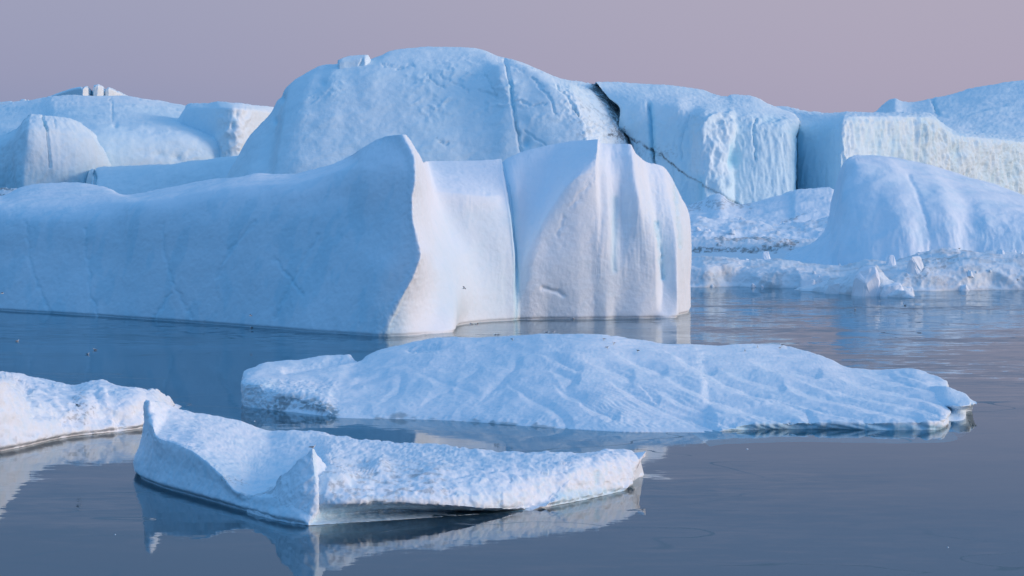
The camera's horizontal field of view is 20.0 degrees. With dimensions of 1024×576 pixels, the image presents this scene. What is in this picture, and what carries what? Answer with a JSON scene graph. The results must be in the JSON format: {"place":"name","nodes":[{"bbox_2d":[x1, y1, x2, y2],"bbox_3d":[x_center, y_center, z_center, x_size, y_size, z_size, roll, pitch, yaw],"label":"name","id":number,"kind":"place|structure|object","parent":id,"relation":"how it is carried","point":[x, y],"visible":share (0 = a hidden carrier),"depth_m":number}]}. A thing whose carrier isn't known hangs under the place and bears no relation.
{"place":"outdoors","nodes":[
{"label":"outdoors","id":0,"kind":"place"},
{"bbox_2d":[0,296,1023,575],"bbox_3d":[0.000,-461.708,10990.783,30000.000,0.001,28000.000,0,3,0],"label":"water","id":1,"kind":"structure","parent":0,"point":[866,522],"depth_m":749.63},
{"bbox_2d":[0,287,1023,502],"bbox_3d":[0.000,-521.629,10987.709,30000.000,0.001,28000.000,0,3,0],"label":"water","id":2,"kind":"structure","parent":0,"point":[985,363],"depth_m":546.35},
{"bbox_2d":[0,187,16,195],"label":"brash ice","id":3,"kind":"structure","parent":2,"relation":"on","point":[4,190],"depth_m":1880.70},
{"bbox_2d":[0,114,110,188],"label":"iceberg","id":4,"kind":"object","parent":2,"relation":"on","point":[37,149],"visible":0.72,"depth_m":1969.54},
{"bbox_2d":[51,84,127,96],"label":"iceberg","id":5,"kind":"object","parent":2,"relation":"on","point":[99,90],"visible":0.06,"depth_m":2892.59},
{"bbox_2d":[0,371,181,450],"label":"ice floe","id":6,"kind":"object","parent":2,"relation":"on","point":[34,410],"visible":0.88,"depth_m":414.50},
{"bbox_2d":[0,95,219,166],"bbox_3d":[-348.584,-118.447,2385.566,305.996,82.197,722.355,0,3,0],"label":"iceberg","id":7,"kind":"object","parent":2,"relation":"on","point":[130,131],"visible":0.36,"depth_m":2087.81},
{"bbox_2d":[86,156,236,194],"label":"iceberg","id":8,"kind":"object","parent":2,"relation":"on","point":[128,180],"visible":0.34,"depth_m":1898.05},
{"bbox_2d":[178,101,273,156],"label":"iceberg","id":9,"kind":"object","parent":2,"relation":"on","point":[229,127],"visible":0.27,"depth_m":2078.83},
{"bbox_2d":[0,134,691,336],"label":"iceberg","id":10,"kind":"object","parent":2,"relation":"on","point":[394,235],"visible":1,"depth_m":675.80},
{"bbox_2d":[133,400,645,536],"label":"ice floe","id":11,"kind":"object","parent":2,"relation":"on","point":[290,481],"visible":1,"depth_m":335.53},
{"bbox_2d":[225,46,629,177],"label":"iceberg","id":12,"kind":"object","parent":2,"relation":"on","point":[451,104],"visible":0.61,"depth_m":1786.34},
{"bbox_2d":[241,334,976,442],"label":"ice floe","id":13,"kind":"object","parent":2,"relation":"on","point":[590,382],"visible":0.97,"depth_m":448.82},
{"bbox_2d":[594,82,800,204],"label":"iceberg","id":14,"kind":"object","parent":2,"relation":"on","point":[698,145],"visible":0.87,"depth_m":1775.98},
{"bbox_2d":[795,263,913,297],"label":"ice ridge","id":15,"kind":"structure","parent":2,"relation":"on","point":[846,283],"depth_m":787.62},
{"bbox_2d":[798,279,814,287],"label":"ice block","id":16,"kind":"object","parent":15,"relation":"on","point":[806,282],"depth_m":816.26},
{"bbox_2d":[824,283,840,293],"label":"ice block","id":17,"kind":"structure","parent":15,"relation":"on","point":[834,288],"depth_m":789.27},
{"bbox_2d":[851,266,879,296],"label":"ice block","id":18,"kind":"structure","parent":15,"relation":"on","point":[866,282],"depth_m":776.56},
{"bbox_2d":[880,283,903,296],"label":"ice block","id":19,"kind":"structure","parent":15,"relation":"on","point":[888,289],"depth_m":774.02},
{"bbox_2d":[776,106,1023,194],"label":"iceberg","id":20,"kind":"object","parent":2,"relation":"on","point":[829,145],"visible":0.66,"depth_m":1827.98},
{"bbox_2d":[875,80,1023,135],"bbox_3d":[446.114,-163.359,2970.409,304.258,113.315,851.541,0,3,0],"label":"iceberg","id":21,"kind":"object","parent":2,"relation":"on","point":[995,109],"visible":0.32,"depth_m":2895.00},
{"bbox_2d":[960,284,968,290],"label":"ice block","id":22,"kind":"object","parent":2,"relation":"on","point":[964,288],"depth_m":805.96},
{"bbox_2d":[0,0,1023,112],"label":"sky","id":23,"kind":"structure","parent":0,"point":[823,56]},
{"bbox_2d":[692,253,825,264],"bbox_3d":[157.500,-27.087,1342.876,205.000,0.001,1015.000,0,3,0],"label":"sea ice","id":24,"kind":"structure","parent":0,"point":[744,256],"depth_m":1042.48},
{"bbox_2d":[691,236,814,252],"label":"ice ridge","id":25,"kind":"structure","parent":24,"relation":"on","point":[717,244],"depth_m":1080.39},
{"bbox_2d":[690,216,827,239],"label":"ice ridge","id":26,"kind":"structure","parent":24,"relation":"on","point":[812,229],"depth_m":1215.50},
{"bbox_2d":[686,187,833,224],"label":"snow mound","id":27,"kind":"object","parent":26,"relation":"on","point":[801,205],"visible":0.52,"depth_m":1393.57},
{"bbox_2d":[690,251,1023,296],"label":"ice ridge","id":28,"kind":"structure","parent":24,"relation":"on","point":[949,273],"depth_m":821.64},
{"bbox_2d":[760,251,770,259],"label":"ice block","id":29,"kind":"object","parent":28,"relation":"on","point":[765,255],"depth_m":859.19},
{"bbox_2d":[886,255,895,264],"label":"ice block","id":30,"kind":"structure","parent":28,"relation":"on","point":[890,260],"depth_m":822.29},
{"bbox_2d":[905,256,923,274],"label":"ice block","id":31,"kind":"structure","parent":28,"relation":"on","point":[915,265],"depth_m":808.19},
{"bbox_2d":[967,270,973,277],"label":"ice lump","id":32,"kind":"object","parent":28,"relation":"on","point":[970,274],"visible":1,"depth_m":808.40},
{"bbox_2d":[996,249,1004,253],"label":"ice lump","id":33,"kind":"object","parent":28,"relation":"on","point":[1000,251],"visible":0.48,"depth_m":857.34},
{"bbox_2d":[774,155,1023,265],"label":"iceberg","id":34,"kind":"object","parent":24,"relation":"on","point":[882,208],"visible":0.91,"depth_m":965.02},
{"bbox_2d":[896,247,1023,261],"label":"ice ridge","id":35,"kind":"structure","parent":24,"relation":"on","point":[939,252],"depth_m":865.93}
]}

